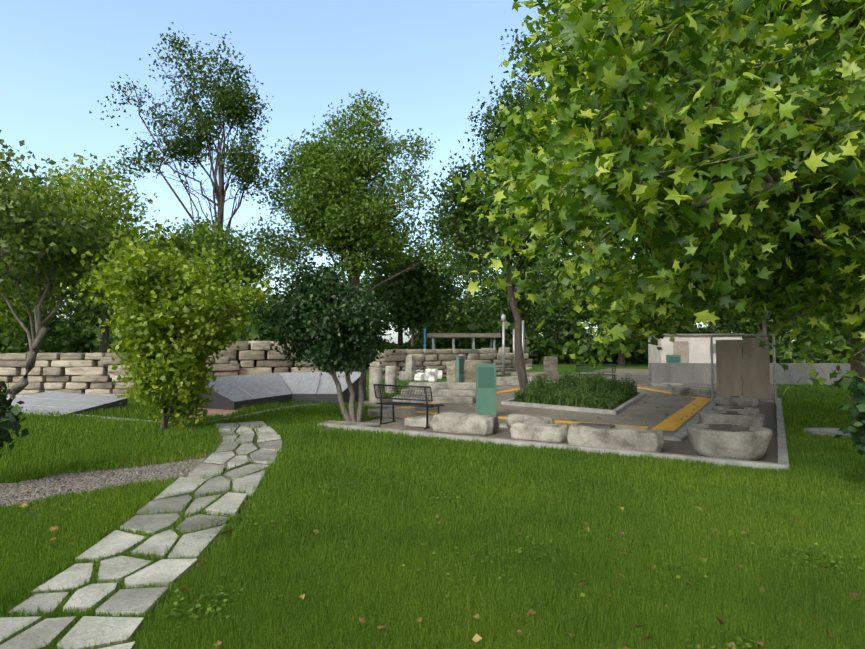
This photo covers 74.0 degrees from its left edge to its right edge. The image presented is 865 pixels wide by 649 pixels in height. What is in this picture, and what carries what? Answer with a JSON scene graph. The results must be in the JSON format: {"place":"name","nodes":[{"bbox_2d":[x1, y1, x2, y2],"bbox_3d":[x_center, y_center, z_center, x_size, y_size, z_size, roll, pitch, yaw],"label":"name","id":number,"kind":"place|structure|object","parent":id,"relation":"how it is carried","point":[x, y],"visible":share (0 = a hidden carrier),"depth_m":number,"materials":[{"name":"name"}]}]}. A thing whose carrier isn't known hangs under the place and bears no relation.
{"place":"outdoors","nodes":[
{"label":"outdoors","id":0,"kind":"place"},
{"bbox_2d":[0,421,284,648],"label":"flagstone path","id":1,"kind":"structure","parent":0,"point":[93,630],"depth_m":4.29,"materials":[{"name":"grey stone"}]},
{"bbox_2d":[0,0,795,343],"label":"sky","id":2,"kind":"structure","parent":0,"point":[430,60],"materials":[{"name":"blue"}]},
{"bbox_2d":[0,362,864,648],"bbox_3d":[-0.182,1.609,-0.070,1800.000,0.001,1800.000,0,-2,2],"label":"ground","id":3,"kind":"structure","parent":0,"point":[568,368],"depth_m":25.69,"materials":[{"name":"green plant"}]},
{"bbox_2d":[0,379,28,456],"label":"shrub","id":4,"kind":"object","parent":3,"relation":"on","point":[10,421],"depth_m":6.62,"materials":[{"name":"green plant"}]},
{"bbox_2d":[0,167,77,335],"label":"tree","id":5,"kind":"object","parent":3,"relation":"on","point":[8,312],"depth_m":24.79,"materials":[{"name":"green plant"}]},
{"bbox_2d":[0,130,146,410],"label":"tree","id":6,"kind":"object","parent":3,"relation":"on","point":[58,250],"depth_m":11.53,"materials":[{"name":"green plant"}]},
{"bbox_2d":[0,149,203,366],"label":"tree","id":7,"kind":"object","parent":3,"relation":"on","point":[91,187],"depth_m":25.75,"materials":[{"name":"green plant"}]},
{"bbox_2d":[100,356,239,390],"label":"wall","id":8,"kind":"structure","parent":3,"relation":"on","point":[227,369],"depth_m":20.46,"materials":[{"name":"beige stone"}]},
{"bbox_2d":[60,220,282,430],"bbox_3d":[-4.892,-0.014,11.031,3.993,4.118,3.276,0,-2,2],"label":"bushy tree","id":9,"kind":"object","parent":3,"relation":"on","point":[188,365],"depth_m":10.49,"materials":[{"name":"green plant"}]},
{"bbox_2d":[89,22,273,362],"bbox_3d":[-14.231,-7.172,33.762,10.176,20.210,5.748,0,-2,2],"label":"tree","id":10,"kind":"object","parent":3,"relation":"on","point":[238,107],"depth_m":33.43,"materials":[{"name":"green plant"}]},
{"bbox_2d":[137,213,280,335],"bbox_3d":[-12.261,-1.498,30.197,8.196,8.590,7.841,0,-2,2],"label":"tree","id":11,"kind":"object","parent":3,"relation":"on","point":[222,241],"depth_m":29.02,"materials":[{"name":"green plant"}]},
{"bbox_2d":[213,340,321,375],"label":"wall","id":12,"kind":"structure","parent":3,"relation":"on","point":[246,353],"depth_m":21.22,"materials":[{"name":"beige stone"}]},
{"bbox_2d":[253,254,397,421],"bbox_3d":[-2.336,0.330,12.075,3.024,3.543,3.208,0,-2,2],"label":"dark tree","id":13,"kind":"object","parent":3,"relation":"on","point":[316,307],"depth_m":11.57,"materials":[{"name":"green plant"}]},
{"bbox_2d":[240,88,484,371],"bbox_3d":[-4.454,-5.721,35.449,15.496,17.389,7.705,0,-2,2],"label":"tall tree","id":14,"kind":"object","parent":3,"relation":"on","point":[317,193],"depth_m":34.44,"materials":[{"name":"green plant"}]},
{"bbox_2d":[2,368,777,516],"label":"ground overlays","id":15,"kind":"object","parent":3,"relation":"on","point":[663,399],"visible":0.06,"depth_m":13.91,"materials":[{"name":"concrete"}]},
{"bbox_2d":[0,352,133,394],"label":"wall","id":16,"kind":"structure","parent":15,"relation":"on","point":[79,373],"depth_m":19.32,"materials":[{"name":"beige stone"}]},
{"bbox_2d":[0,454,253,506],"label":"gravel pebbles","id":17,"kind":"object","parent":15,"relation":"on","point":[24,492],"visible":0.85,"depth_m":6.82,"materials":[{"name":"grey gravel"}]},
{"bbox_2d":[11,371,365,417],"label":"zinc ramps","id":18,"kind":"object","parent":15,"relation":"on","point":[234,392],"visible":0.73,"depth_m":15.66,"materials":[{"name":"grey metal"}]},
{"bbox_2d":[373,384,443,428],"bbox_3d":[-0.471,1.642,11.728,1.375,0.841,0.640,-1,-3,31],"label":"bench","id":19,"kind":"object","parent":15,"relation":"on","point":[427,405],"visible":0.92,"depth_m":11.57,"materials":[{"name":"grey metal"}]},
{"bbox_2d":[68,392,788,470],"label":"kerbs","id":20,"kind":"structure","parent":15,"relation":"on","point":[681,434],"depth_m":9.75,"materials":[{"name":"concrete"}]},
{"bbox_2d":[456,356,464,381],"bbox_3d":[0.925,1.678,18.764,0.120,1.300,0.450,-1,-3,32],"label":"information sign","id":21,"kind":"object","parent":15,"relation":"on","point":[460,361],"visible":0.56,"depth_m":18.65,"materials":[{"name":"paint"}]},
{"bbox_2d":[236,347,716,427],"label":"stone blocks","id":22,"kind":"structure","parent":15,"relation":"on","point":[451,390],"depth_m":18.25,"materials":[{"name":"grey stone"}]},
{"bbox_2d":[476,363,495,414],"bbox_3d":[1.219,1.502,13.096,0.490,1.220,0.120,0,-2,-6],"label":"information sign","id":23,"kind":"object","parent":15,"relation":"on","point":[485,389],"visible":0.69,"depth_m":13.05,"materials":[{"name":"paint"}]},
{"bbox_2d":[419,1,602,390],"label":"court tree","id":24,"kind":"object","parent":15,"relation":"on","point":[453,215],"depth_m":20.65,"materials":[{"name":"green plant"}]},
{"bbox_2d":[506,414,553,427],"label":"stone block","id":25,"kind":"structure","parent":15,"relation":"on","point":[511,419],"depth_m":10.78,"materials":[{"name":"stone"}]},
{"bbox_2d":[404,411,663,452],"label":"stone blocks","id":26,"kind":"object","parent":15,"relation":"on","point":[623,437],"depth_m":9.63,"materials":[{"name":"stone"}]},
{"bbox_2d":[576,422,614,427],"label":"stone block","id":27,"kind":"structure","parent":26,"relation":"on","point":[595,425],"depth_m":9.07,"materials":[{"name":"stone"}]},
{"bbox_2d":[379,403,698,427],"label":"court litter","id":28,"kind":"object","parent":15,"relation":"on","point":[629,414],"visible":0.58,"depth_m":13.41,"materials":[{"name":"brown plant"}]},
{"bbox_2d":[372,401,763,425],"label":"lobed leaf litter","id":29,"kind":"object","parent":15,"relation":"on","point":[573,420],"visible":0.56,"depth_m":14.26,"materials":[{"name":"brown plant"}]},
{"bbox_2d":[512,370,637,409],"bbox_3d":[4.970,1.862,18.628,3.191,0.916,8.804,-1,-2,24],"label":"planter plant","id":30,"kind":"object","parent":15,"relation":"on","point":[579,394],"depth_m":16.12,"materials":[{"name":"green plant"}]},
{"bbox_2d":[576,365,615,381],"bbox_3d":[6.913,2.118,24.180,1.626,0.841,0.640,-1,-2,25],"label":"bench","id":31,"kind":"object","parent":15,"relation":"on","point":[592,370],"visible":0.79,"depth_m":24.03,"materials":[{"name":"grey metal"}]},
{"bbox_2d":[686,423,771,460],"bbox_3d":[4.297,1.709,8.328,1.073,0.449,0.975,0,-2,2],"label":"basin","id":32,"kind":"object","parent":15,"relation":"on","point":[732,441],"visible":0.94,"depth_m":8.01,"materials":[{"name":"stone"}]},
{"bbox_2d":[699,410,764,426],"bbox_3d":[5.997,1.911,11.530,1.168,0.298,0.868,-1,-3,30],"label":"basin","id":33,"kind":"object","parent":15,"relation":"on","point":[736,417],"visible":0.83,"depth_m":11.25,"materials":[{"name":"stone"}]},
{"bbox_2d":[714,406,758,412],"bbox_3d":[7.356,2.073,13.913,0.974,0.139,0.709,-1,-3,31],"label":"basin","id":34,"kind":"object","parent":15,"relation":"on","point":[746,409],"visible":0.81,"depth_m":13.82,"materials":[{"name":"stone"}]},
{"bbox_2d":[717,395,758,406],"bbox_3d":[8.155,2.059,15.357,0.986,0.284,0.713,0,-2,2],"label":"basin","id":35,"kind":"object","parent":15,"relation":"on","point":[736,401],"visible":0.98,"depth_m":15.12,"materials":[{"name":"stone"}]},
{"bbox_2d":[710,334,775,405],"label":"framed slab","id":36,"kind":"structure","parent":15,"relation":"on","point":[752,379],"depth_m":15.90,"materials":[{"name":"wood"}]},
{"bbox_2d":[2,299,834,346],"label":"hedge leaves","id":37,"kind":"object","parent":3,"relation":"on","point":[565,337],"visible":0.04,"depth_m":95.55,"materials":[{"name":"green plant"}]},
{"bbox_2d":[0,216,846,365],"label":"trees","id":38,"kind":"object","parent":3,"relation":"on","point":[419,289],"depth_m":48.78,"materials":[{"name":"green plant"}]},
{"bbox_2d":[0,317,849,367],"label":"shrub leaves","id":39,"kind":"object","parent":3,"relation":"on","point":[537,349],"visible":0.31,"depth_m":50.03,"materials":[{"name":"green plant"}]},
{"bbox_2d":[414,369,441,381],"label":"white stones","id":40,"kind":"object","parent":3,"relation":"on","point":[430,375],"visible":0.79,"depth_m":27.93,"materials":[{"name":"white stone"}]},
{"bbox_2d":[18,450,858,648],"bbox_3d":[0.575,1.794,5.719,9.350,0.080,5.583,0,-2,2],"label":"fallen leaves","id":41,"kind":"object","parent":3,"relation":"on","point":[477,637],"visible":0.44,"depth_m":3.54,"materials":[{"name":"brown plant"}]},
{"bbox_2d":[26,439,862,648],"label":"lawn weeds","id":42,"kind":"object","parent":3,"relation":"on","point":[499,577],"visible":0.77,"depth_m":4.15,"materials":[{"name":"green plant"}]},
{"bbox_2d":[369,349,532,379],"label":"wall","id":43,"kind":"structure","parent":3,"relation":"on","point":[438,359],"depth_m":29.69,"materials":[{"name":"beige stone"}]},
{"bbox_2d":[501,314,523,376],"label":"posts","id":44,"kind":"object","parent":3,"relation":"on","point":[503,318],"visible":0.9,"depth_m":30.14,"materials":[{"name":"metal"}]},
{"bbox_2d":[424,328,850,384],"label":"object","id":45,"kind":"object","parent":3,"relation":"on","point":[694,352],"visible":0.42,"depth_m":24.77,"materials":[{"name":"concrete"}]},
{"bbox_2d":[666,355,680,362],"bbox_3d":[10.504,1.943,25.020,0.630,1.250,0.150,0,-2,-3],"label":"information sign","id":46,"kind":"object","parent":45,"relation":"attached to","point":[673,358],"visible":0.25,"depth_m":24.97,"materials":[{"name":"paint"}]},
{"bbox_2d":[452,0,864,423],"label":"tree","id":47,"kind":"object","parent":3,"relation":"on","point":[859,368],"visible":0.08,"depth_m":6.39,"materials":[{"name":"brown plant"}]},
{"bbox_2d":[478,0,864,369],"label":"plane tree leaves","id":48,"kind":"object","parent":47,"relation":"on","point":[633,322],"visible":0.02,"depth_m":11.30,"materials":[{"name":"green plant"}]},
{"bbox_2d":[804,427,851,436],"bbox_3d":[7.337,1.976,10.440,1.000,0.070,1.000,0,-2,2],"label":"stepping stone","id":49,"kind":"object","parent":3,"relation":"on","point":[823,431],"visible":0.54,"depth_m":10.66,"materials":[{"name":"stone"}]},
{"bbox_2d":[834,362,864,454],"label":"shrub","id":50,"kind":"object","parent":3,"relation":"on","point":[857,411],"depth_m":5.78,"materials":[{"name":"green plant"}]}
]}

